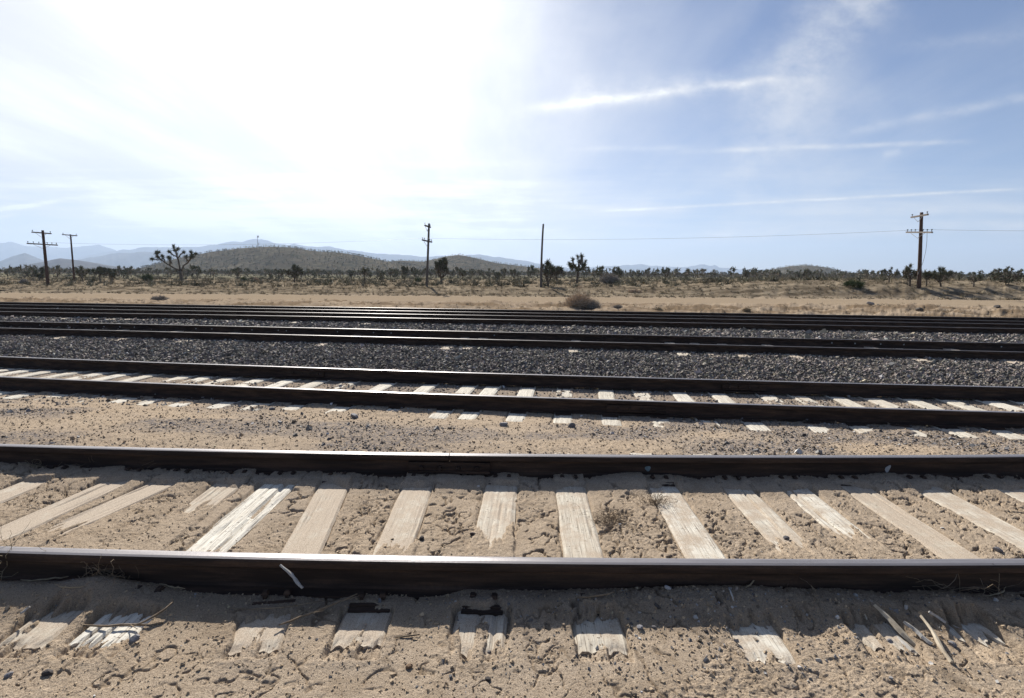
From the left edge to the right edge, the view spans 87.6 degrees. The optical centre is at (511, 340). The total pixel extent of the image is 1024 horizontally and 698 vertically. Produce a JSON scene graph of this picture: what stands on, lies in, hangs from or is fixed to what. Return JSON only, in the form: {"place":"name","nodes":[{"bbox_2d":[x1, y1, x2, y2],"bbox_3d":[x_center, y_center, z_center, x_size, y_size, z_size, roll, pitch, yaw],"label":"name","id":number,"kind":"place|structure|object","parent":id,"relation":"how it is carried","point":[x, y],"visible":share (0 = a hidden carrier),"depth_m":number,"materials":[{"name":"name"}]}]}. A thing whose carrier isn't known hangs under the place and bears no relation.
{"place":"outdoors","nodes":[
{"label":"outdoors","id":0,"kind":"place"},
{"bbox_2d":[0,253,43,268],"bbox_3d":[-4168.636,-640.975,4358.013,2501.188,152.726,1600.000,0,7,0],"label":"mountain","id":1,"kind":"structure","parent":0,"point":[22,259],"depth_m":4024.80,"materials":[{"name":"stone"}]},
{"bbox_2d":[0,242,115,260],"bbox_3d":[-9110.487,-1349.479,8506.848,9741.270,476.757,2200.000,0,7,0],"label":"mountain","id":2,"kind":"structure","parent":0,"point":[9,249],"depth_m":8111.53,"materials":[{"name":"stone"}]},
{"bbox_2d":[3,258,123,269],"bbox_3d":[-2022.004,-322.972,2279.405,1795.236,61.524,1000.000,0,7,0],"label":"hill","id":3,"kind":"structure","parent":0,"point":[64,263],"depth_m":2050.97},
{"bbox_2d":[80,251,193,268],"bbox_3d":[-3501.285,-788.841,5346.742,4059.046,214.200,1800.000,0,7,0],"label":"mountain","id":4,"kind":"structure","parent":0,"point":[135,260],"depth_m":4893.73,"materials":[{"name":"grey stone"}]},
{"bbox_2d":[140,247,431,274],"bbox_3d":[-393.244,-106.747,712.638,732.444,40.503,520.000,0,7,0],"label":"hill","id":5,"kind":"structure","parent":0,"point":[280,259],"depth_m":597.14,"materials":[{"name":"soil"}]},
{"bbox_2d":[75,239,584,271],"bbox_3d":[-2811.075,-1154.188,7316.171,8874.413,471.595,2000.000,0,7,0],"label":"mountain","id":6,"kind":"structure","parent":0,"point":[262,243],"depth_m":7098.38,"materials":[{"name":"grey stone"}]},
{"bbox_2d":[388,255,567,272],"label":"hill","id":7,"kind":"structure","parent":0,"point":[459,262],"depth_m":747.71,"materials":[{"name":"brown soil"}]},
{"bbox_2d":[0,272,1023,697],"bbox_3d":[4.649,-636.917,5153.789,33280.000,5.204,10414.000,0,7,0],"label":"ground","id":8,"kind":"structure","parent":0,"point":[520,538],"depth_m":3.14,"materials":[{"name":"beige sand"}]},
{"bbox_2d":[0,368,43,375],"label":"railroad tie","id":9,"kind":"object","parent":8,"relation":"on","point":[22,371],"visible":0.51,"depth_m":8.97,"materials":[{"name":"brown wood"}]},
{"bbox_2d":[0,522,45,577],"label":"dry grass clump","id":10,"kind":"object","parent":8,"relation":"on","point":[12,546],"visible":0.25,"depth_m":2.62,"materials":[{"name":"plant"}]},
{"bbox_2d":[0,465,68,503],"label":"railroad tie","id":11,"kind":"object","parent":8,"relation":"on","point":[10,493],"visible":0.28,"depth_m":3.77,"materials":[{"name":"brown wood"}]},
{"bbox_2d":[32,266,44,278],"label":"joshua tree","id":12,"kind":"object","parent":8,"relation":"on","point":[41,275],"visible":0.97,"depth_m":68.80,"materials":[{"name":"green plant"}]},
{"bbox_2d":[11,369,67,376],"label":"railroad tie","id":13,"kind":"object","parent":8,"relation":"on","point":[48,371],"visible":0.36,"depth_m":8.87,"materials":[{"name":"brown wood"}]},
{"bbox_2d":[27,230,57,284],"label":"utility pole","id":14,"kind":"object","parent":8,"relation":"on","point":[44,244],"visible":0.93,"depth_m":52.36,"materials":[{"name":"brown wood"}]},
{"bbox_2d":[0,371,117,395],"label":"railroad tie","id":15,"kind":"object","parent":8,"relation":"on","point":[5,391],"visible":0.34,"depth_m":8.48,"materials":[{"name":"brown wood"}]},
{"bbox_2d":[40,370,93,377],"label":"railroad tie","id":16,"kind":"object","parent":8,"relation":"on","point":[75,372],"visible":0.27,"depth_m":8.80,"materials":[{"name":"brown wood"}]},
{"bbox_2d":[62,234,76,279],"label":"utility pole","id":17,"kind":"object","parent":8,"relation":"on","point":[70,238],"visible":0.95,"depth_m":65.22,"materials":[{"name":"brown wood"}]},
{"bbox_2d":[0,467,142,540],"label":"railroad tie","id":18,"kind":"object","parent":8,"relation":"on","point":[43,516],"visible":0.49,"depth_m":3.46,"materials":[{"name":"brown wood"}]},
{"bbox_2d":[3,372,140,398],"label":"railroad tie","id":19,"kind":"object","parent":8,"relation":"on","point":[122,374],"visible":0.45,"depth_m":8.40,"materials":[{"name":"brown wood"}]},
{"bbox_2d":[90,266,106,280],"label":"joshua tree","id":20,"kind":"object","parent":8,"relation":"on","point":[99,271],"visible":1,"depth_m":64.08,"materials":[{"name":"green plant"}]},
{"bbox_2d":[34,373,167,399],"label":"railroad tie","id":21,"kind":"object","parent":8,"relation":"on","point":[134,379],"visible":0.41,"depth_m":8.36,"materials":[{"name":"brown wood"}]},
{"bbox_2d":[78,554,138,592],"bbox_3d":[-1.963,1.079,2.582,0.303,0.158,0.283,0,7,0],"label":"dry grass clump","id":22,"kind":"object","parent":8,"relation":"on","point":[105,575],"visible":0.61,"depth_m":2.58,"materials":[{"name":"brown plant"}]},
{"bbox_2d":[43,468,191,535],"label":"railroad tie","id":23,"kind":"object","parent":8,"relation":"on","point":[110,507],"visible":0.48,"depth_m":3.53,"materials":[{"name":"brown wood"}]},
{"bbox_2d":[0,470,247,650],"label":"railroad tie","id":24,"kind":"object","parent":8,"relation":"on","point":[47,629],"visible":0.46,"depth_m":2.34,"materials":[{"name":"brown wood"}]},
{"bbox_2d":[76,374,199,402],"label":"railroad tie","id":25,"kind":"object","parent":8,"relation":"on","point":[185,376],"visible":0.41,"depth_m":8.47,"materials":[{"name":"brown wood"}]},
{"bbox_2d":[108,375,220,402],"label":"railroad tie","id":26,"kind":"object","parent":8,"relation":"on","point":[134,397],"visible":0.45,"depth_m":7.20,"materials":[{"name":"brown wood"}]},
{"bbox_2d":[149,244,197,280],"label":"joshua tree","id":27,"kind":"object","parent":8,"relation":"on","point":[169,258],"visible":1,"depth_m":76.88,"materials":[{"name":"green plant"}]},
{"bbox_2d":[69,470,295,650],"bbox_3d":[-1.710,1.167,3.399,0.260,0.214,2.530,1,7,1],"label":"railroad tie","id":28,"kind":"object","parent":8,"relation":"on","point":[228,527],"visible":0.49,"depth_m":3.12,"materials":[{"name":"brown wood"}]},
{"bbox_2d":[83,622,162,628],"bbox_3d":[-1.701,1.227,2.294,0.361,0.028,0.072,0,7,0],"label":"stick","id":29,"kind":"object","parent":28,"relation":"on","point":[116,625],"visible":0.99,"depth_m":2.31,"materials":[{"name":"brown wood"}]},
{"bbox_2d":[137,376,242,405],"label":"railroad tie","id":30,"kind":"object","parent":8,"relation":"on","point":[152,400],"visible":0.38,"depth_m":7.15,"materials":[{"name":"brown wood"}]},
{"bbox_2d":[168,377,274,406],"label":"railroad tie","id":31,"kind":"object","parent":8,"relation":"on","point":[260,379],"visible":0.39,"depth_m":8.04,"materials":[{"name":"brown wood"}]},
{"bbox_2d":[207,378,302,408],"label":"railroad tie","id":32,"kind":"object","parent":8,"relation":"on","point":[282,383],"visible":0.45,"depth_m":7.91,"materials":[{"name":"brown wood"}]},
{"bbox_2d":[229,600,323,609],"bbox_3d":[-1.074,1.206,2.425,0.421,0.020,0.032,0,7,-6],"label":"stick","id":33,"kind":"object","parent":8,"relation":"on","point":[275,607],"visible":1,"depth_m":2.41,"materials":[{"name":"brown wood"}]},
{"bbox_2d":[240,379,330,410],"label":"railroad tie","id":34,"kind":"object","parent":8,"relation":"on","point":[315,383],"visible":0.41,"depth_m":7.90,"materials":[{"name":"brown wood"}]},
{"bbox_2d":[228,471,347,655],"bbox_3d":[-1.232,1.169,3.414,0.227,0.214,2.533,-1,7,-8],"label":"railroad tie","id":35,"kind":"object","parent":8,"relation":"on","point":[310,534],"visible":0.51,"depth_m":3.04,"materials":[{"name":"brown wood"}]},
{"bbox_2d":[279,593,357,625],"bbox_3d":[-0.862,1.198,2.399,0.337,0.049,0.095,-2,7,-17],"label":"stick","id":36,"kind":"object","parent":35,"relation":"on","point":[317,610],"visible":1,"depth_m":2.39,"materials":[{"name":"brown wood"}]},
{"bbox_2d":[279,564,303,588],"bbox_3d":[-1.027,1.097,2.496,0.129,0.095,0.026,3,8,21],"label":"wood splinter","id":37,"kind":"object","parent":8,"relation":"on","point":[295,579],"visible":1,"depth_m":2.49,"materials":[{"name":"grey wood"}]},
{"bbox_2d":[284,263,303,281],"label":"joshua tree","id":38,"kind":"object","parent":8,"relation":"on","point":[295,268],"visible":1,"depth_m":60.75,"materials":[{"name":"green plant"}]},
{"bbox_2d":[279,380,360,410],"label":"railroad tie","id":39,"kind":"object","parent":8,"relation":"on","point":[296,406],"visible":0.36,"depth_m":6.84,"materials":[{"name":"brown wood"}]},
{"bbox_2d":[325,381,398,412],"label":"railroad tie","id":40,"kind":"object","parent":8,"relation":"on","point":[383,385],"visible":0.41,"depth_m":7.71,"materials":[{"name":"brown wood"}]},
{"bbox_2d":[330,451,441,651],"bbox_3d":[-0.676,1.171,3.432,0.225,0.214,2.475,0,7,-1],"label":"railroad tie","id":41,"kind":"object","parent":8,"relation":"on","point":[406,516],"visible":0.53,"depth_m":2.51,"materials":[{"name":"brown wood"}]},
{"bbox_2d":[0,546,1023,599],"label":"rail","id":42,"kind":"object","parent":41,"relation":"on","point":[336,576],"visible":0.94,"depth_m":2.56,"materials":[{"name":"metal"}]},
{"bbox_2d":[0,444,1023,479],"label":"rail","id":43,"kind":"object","parent":41,"relation":"on","point":[399,464],"visible":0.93,"depth_m":4.07,"materials":[{"name":"metal"}]},
{"bbox_2d":[386,383,440,410],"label":"railroad tie","id":44,"kind":"object","parent":8,"relation":"on","point":[426,387],"visible":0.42,"depth_m":7.78,"materials":[{"name":"brown wood"}]},
{"bbox_2d":[422,223,431,285],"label":"utility pole","id":45,"kind":"object","parent":8,"relation":"on","point":[427,245],"visible":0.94,"depth_m":46.34,"materials":[{"name":"grey wood"}]},
{"bbox_2d":[438,230,905,239],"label":"overhead wire","id":46,"kind":"object","parent":45,"relation":"attached to","point":[594,239],"visible":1,"depth_m":42.91,"materials":[{"name":"metal"}]},
{"bbox_2d":[433,256,449,282],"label":"joshua tree","id":47,"kind":"object","parent":8,"relation":"on","point":[441,266],"visible":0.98,"depth_m":60.39,"materials":[{"name":"green plant"}]},
{"bbox_2d":[429,384,478,418],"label":"railroad tie","id":48,"kind":"object","parent":8,"relation":"on","point":[441,413],"visible":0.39,"depth_m":6.62,"materials":[{"name":"brown wood"}]},
{"bbox_2d":[458,385,501,419],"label":"railroad tie","id":49,"kind":"object","parent":8,"relation":"on","point":[467,414],"visible":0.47,"depth_m":6.58,"materials":[{"name":"brown wood"}]},
{"bbox_2d":[452,452,517,658],"bbox_3d":[-0.098,1.179,3.402,0.240,0.214,2.532,1,7,2],"label":"railroad tie","id":50,"kind":"object","parent":8,"relation":"on","point":[496,517],"visible":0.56,"depth_m":3.11,"materials":[{"name":"brown wood"}]},
{"bbox_2d":[1,245,1020,278],"bbox_3d":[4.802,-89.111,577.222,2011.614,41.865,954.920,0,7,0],"label":"woodland","id":51,"kind":"object","parent":8,"relation":"on","point":[452,273],"visible":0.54,"depth_m":174.28,"materials":[{"name":"green plant"}]},
{"bbox_2d":[0,276,1023,299],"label":"dry grass","id":52,"kind":"structure","parent":8,"relation":"on","point":[640,295],"depth_m":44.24,"materials":[{"name":"beige plant"}]},
{"bbox_2d":[0,356,1023,399],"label":"rail","id":53,"kind":"object","parent":8,"relation":"on","point":[846,389],"visible":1,"depth_m":8.06,"materials":[{"name":"metal"}]},
{"bbox_2d":[0,328,1023,360],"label":"rail","id":54,"kind":"object","parent":8,"relation":"on","point":[835,351],"visible":0.84,"depth_m":11.11,"materials":[{"name":"metal"}]},
{"bbox_2d":[0,311,1023,333],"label":"rail","id":55,"kind":"object","parent":8,"relation":"on","point":[947,330],"visible":0.79,"depth_m":15.28,"materials":[{"name":"metal"}]},
{"bbox_2d":[0,273,1023,286],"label":"sagebrush","id":56,"kind":"object","parent":8,"relation":"on","point":[346,281],"visible":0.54,"depth_m":59.64,"materials":[{"name":"green plant"}]},
{"bbox_2d":[0,308,1023,386],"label":"ballast","id":57,"kind":"structure","parent":8,"relation":"on","point":[782,367],"depth_m":10.15,"materials":[{"name":"gravel"}]},
{"bbox_2d":[0,321,1023,351],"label":"rail","id":58,"kind":"object","parent":57,"relation":"on","point":[903,344],"visible":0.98,"depth_m":12.58,"materials":[{"name":"metal"}]},
{"bbox_2d":[0,308,1023,327],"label":"rail","id":59,"kind":"object","parent":57,"relation":"on","point":[858,323],"visible":0.65,"depth_m":16.78,"materials":[{"name":"metal"}]},
{"bbox_2d":[0,304,1023,323],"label":"rail","id":60,"kind":"object","parent":57,"relation":"on","point":[484,313],"visible":0.59,"depth_m":18.34,"materials":[{"name":"metal"}]},
{"bbox_2d":[0,302,1023,320],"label":"rail","id":61,"kind":"object","parent":57,"relation":"on","point":[580,312],"visible":0.62,"depth_m":19.64,"materials":[{"name":"metal"}]},
{"bbox_2d":[2,296,1023,316],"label":"weeds","id":62,"kind":"object","parent":8,"relation":"on","point":[603,305],"visible":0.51,"depth_m":26.74,"materials":[{"name":"brown plant"}]},
{"bbox_2d":[506,386,535,421],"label":"railroad tie","id":63,"kind":"object","parent":8,"relation":"on","point":[518,416],"visible":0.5,"depth_m":6.50,"materials":[{"name":"brown wood"}]},
{"bbox_2d":[540,224,543,286],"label":"utility pole","id":64,"kind":"object","parent":8,"relation":"on","point":[541,260],"visible":0.86,"depth_m":44.90,"materials":[{"name":"grey wood"}]},
{"bbox_2d":[542,258,556,286],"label":"joshua tree","id":65,"kind":"object","parent":8,"relation":"on","point":[548,266],"visible":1,"depth_m":45.70,"materials":[{"name":"green plant"}]},
{"bbox_2d":[553,387,572,423],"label":"railroad tie","id":66,"kind":"object","parent":8,"relation":"on","point":[559,417],"visible":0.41,"depth_m":6.41,"materials":[{"name":"brown wood"}]},
{"bbox_2d":[558,286,595,307],"bbox_3d":[3.202,-2.054,25.530,1.940,1.283,1.467,0,7,0],"label":"dead bush","id":67,"kind":"object","parent":8,"relation":"on","point":[579,300],"visible":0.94,"depth_m":25.43,"materials":[{"name":"brown plant"}]},
{"bbox_2d":[567,253,587,282],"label":"joshua tree","id":68,"kind":"object","parent":8,"relation":"on","point":[573,266],"visible":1,"depth_m":54.82,"materials":[{"name":"green plant"}]},
{"bbox_2d":[555,452,628,657],"bbox_3d":[0.409,1.180,3.424,0.226,0.214,2.491,1,7,2],"label":"railroad tie","id":69,"kind":"object","parent":8,"relation":"on","point":[579,535],"visible":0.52,"depth_m":3.04,"materials":[{"name":"brown wood"}]},
{"bbox_2d":[576,498,640,528],"bbox_3d":[0.612,1.079,3.377,0.438,0.105,0.325,0,7,0],"label":"weed patch","id":70,"kind":"object","parent":8,"relation":"on","point":[605,520],"visible":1,"depth_m":3.36,"materials":[{"name":"brown plant"}]},
{"bbox_2d":[598,388,621,425],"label":"railroad tie","id":71,"kind":"object","parent":8,"relation":"on","point":[606,419],"visible":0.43,"depth_m":6.38,"materials":[{"name":"brown wood"}]},
{"bbox_2d":[598,272,621,283],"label":"dry bush","id":72,"kind":"object","parent":8,"relation":"on","point":[608,278],"visible":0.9,"depth_m":51.26,"materials":[{"name":"grey plant"}]},
{"bbox_2d":[631,389,669,427],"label":"railroad tie","id":73,"kind":"object","parent":8,"relation":"on","point":[648,396],"visible":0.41,"depth_m":7.26,"materials":[{"name":"brown wood"}]},
{"bbox_2d":[633,488,677,505],"bbox_3d":[0.968,1.053,3.630,0.296,0.122,0.247,3,8,23],"label":"weed ball","id":74,"kind":"object","parent":8,"relation":"on","point":[655,501],"visible":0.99,"depth_m":3.62,"materials":[{"name":"beige plant"}]},
{"bbox_2d":[668,390,720,426],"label":"railroad tie","id":75,"kind":"object","parent":8,"relation":"on","point":[682,396],"visible":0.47,"depth_m":7.33,"materials":[{"name":"brown wood"}]},
{"bbox_2d":[0,376,1023,427],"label":"rail","id":76,"kind":"object","parent":75,"relation":"on","point":[942,417],"visible":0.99,"depth_m":6.56,"materials":[{"name":"metal"}]},
{"bbox_2d":[629,453,796,663],"bbox_3d":[1.082,1.188,3.392,0.225,0.214,2.551,1,7,2],"label":"railroad tie","id":77,"kind":"object","parent":8,"relation":"on","point":[692,537],"visible":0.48,"depth_m":3.05,"materials":[{"name":"brown wood"}]},
{"bbox_2d":[707,391,770,430],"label":"railroad tie","id":78,"kind":"object","parent":8,"relation":"on","point":[750,424],"visible":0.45,"depth_m":6.21,"materials":[{"name":"brown wood"}]},
{"bbox_2d":[754,393,828,432],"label":"railroad tie","id":79,"kind":"object","parent":8,"relation":"on","point":[765,397],"visible":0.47,"depth_m":6.14,"materials":[{"name":"brown wood"}]},
{"bbox_2d":[693,453,920,655],"bbox_3d":[1.623,1.188,3.430,0.224,0.214,2.481,1,7,2],"label":"railroad tie","id":80,"kind":"object","parent":8,"relation":"on","point":[764,519],"visible":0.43,"depth_m":3.29,"materials":[{"name":"brown wood"}]},
{"bbox_2d":[785,394,874,432],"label":"railroad tie","id":81,"kind":"object","parent":8,"relation":"on","point":[859,427],"visible":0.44,"depth_m":6.08,"materials":[{"name":"brown wood"}]},
{"bbox_2d":[848,278,865,288],"bbox_3d":[25.305,-4.149,39.193,1.466,1.158,1.319,0,7,0],"label":"yucca bush","id":82,"kind":"object","parent":8,"relation":"on","point":[858,284],"visible":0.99,"depth_m":39.04,"materials":[{"name":"green plant"}]},
{"bbox_2d":[744,454,1004,647],"bbox_3d":[2.049,1.188,3.457,0.215,0.214,2.426,1,7,2],"label":"railroad tie","id":83,"kind":"object","parent":8,"relation":"on","point":[808,501],"visible":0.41,"depth_m":3.39,"materials":[{"name":"brown wood"}]},
{"bbox_2d":[823,395,926,436],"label":"railroad tie","id":84,"kind":"object","parent":8,"relation":"on","point":[842,400],"visible":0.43,"depth_m":7.08,"materials":[{"name":"brown wood"}]},
{"bbox_2d":[879,266,898,281],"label":"joshua tree","id":85,"kind":"object","parent":8,"relation":"on","point":[885,272],"visible":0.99,"depth_m":41.39,"materials":[{"name":"green plant"}]},
{"bbox_2d":[873,604,915,645],"bbox_3d":[1.673,1.239,2.325,0.035,0.086,0.198,-2,7,-18],"label":"wood splinter","id":86,"kind":"object","parent":8,"relation":"on","point":[899,629],"visible":0.99,"depth_m":2.32,"materials":[{"name":"beige wood"}]},
{"bbox_2d":[885,623,913,651],"bbox_3d":[1.663,1.274,2.303,0.032,0.014,0.185,1,7,5],"label":"wood splinter","id":87,"kind":"object","parent":8,"relation":"on","point":[908,647],"visible":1,"depth_m":2.26,"materials":[{"name":"beige wood"}]},
{"bbox_2d":[901,263,916,286],"bbox_3d":[29.276,-4.787,39.169,1.434,2.000,1.471,5,8,33],"label":"joshua tree","id":88,"kind":"object","parent":8,"relation":"on","point":[908,272],"visible":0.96,"depth_m":39.16,"materials":[{"name":"green plant"}]},
{"bbox_2d":[798,454,1023,597],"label":"railroad tie","id":89,"kind":"object","parent":8,"relation":"on","point":[935,542],"visible":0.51,"depth_m":3.34,"materials":[{"name":"brown wood"}]},
{"bbox_2d":[856,396,978,437],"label":"railroad tie","id":90,"kind":"object","parent":8,"relation":"on","point":[954,430],"visible":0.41,"depth_m":6.04,"materials":[{"name":"brown wood"}]},
{"bbox_2d":[903,621,932,644],"bbox_3d":[1.730,1.241,2.273,0.024,0.040,0.113,-2,8,-21],"label":"wood splinter","id":91,"kind":"object","parent":8,"relation":"on","point":[921,635],"visible":1,"depth_m":2.27,"materials":[{"name":"grey wood"}]},
{"bbox_2d":[906,211,932,287],"bbox_3d":[29.405,-6.239,38.491,0.732,5.966,3.000,1,7,7],"label":"utility pole","id":92,"kind":"object","parent":8,"relation":"on","point":[920,237],"visible":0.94,"depth_m":38.41,"materials":[{"name":"brown wood"}]},
{"bbox_2d":[920,615,953,662],"bbox_3d":[1.772,1.239,2.228,0.023,0.050,0.239,2,7,14],"label":"wood splinter","id":93,"kind":"object","parent":8,"relation":"on","point":[940,646],"visible":1,"depth_m":2.21,"materials":[{"name":"beige wood"}]},
{"bbox_2d":[931,266,952,286],"bbox_3d":[31.262,-4.609,38.827,1.415,1.826,1.693,7,10,42],"label":"joshua tree","id":94,"kind":"object","parent":8,"relation":"on","point":[940,277],"visible":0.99,"depth_m":38.63,"materials":[{"name":"green plant"}]},
{"bbox_2d":[895,397,1023,439],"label":"railroad tie","id":95,"kind":"object","parent":8,"relation":"on","point":[1002,432],"visible":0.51,"depth_m":5.99,"materials":[{"name":"brown wood"}]},
{"bbox_2d":[904,574,1023,598],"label":"dry grass clump","id":96,"kind":"object","parent":8,"relation":"on","point":[973,587],"visible":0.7,"depth_m":2.55,"materials":[{"name":"brown plant"}]},
{"bbox_2d":[906,475,1023,550],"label":"railroad tie","id":97,"kind":"object","parent":8,"relation":"on","point":[989,522],"visible":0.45,"depth_m":3.47,"materials":[{"name":"brown wood"}]},
{"bbox_2d":[932,398,1023,428],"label":"railroad tie","id":98,"kind":"object","parent":8,"relation":"on","point":[954,402],"visible":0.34,"depth_m":7.16,"materials":[{"name":"brown wood"}]},
{"bbox_2d":[972,399,1023,411],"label":"railroad tie","id":99,"kind":"object","parent":8,"relation":"on","point":[995,403],"visible":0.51,"depth_m":7.12,"materials":[{"name":"brown wood"}]},
{"bbox_2d":[983,474,1023,501],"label":"railroad tie","id":100,"kind":"object","parent":8,"relation":"on","point":[1018,495],"visible":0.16,"depth_m":3.85,"materials":[{"name":"brown wood"}]},
{"bbox_2d":[989,266,1023,284],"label":"joshua tree","id":101,"kind":"object","parent":8,"relation":"on","point":[1005,271],"visible":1,"depth_m":39.13,"materials":[{"name":"green plant"}]},
{"bbox_2d":[0,0,1023,274],"label":"sky","id":102,"kind":"structure","parent":0,"point":[627,126],"materials":[{"name":"blue"}]},
{"bbox_2d":[586,264,768,273],"bbox_3d":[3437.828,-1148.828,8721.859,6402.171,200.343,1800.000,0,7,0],"label":"mountain","id":103,"kind":"structure","parent":0,"point":[643,267],"depth_m":8349.97,"materials":[{"name":"stone"}]},
{"bbox_2d":[765,265,854,274],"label":"hill","id":104,"kind":"structure","parent":0,"point":[783,270],"depth_m":901.20,"materials":[{"name":"grey stone"}]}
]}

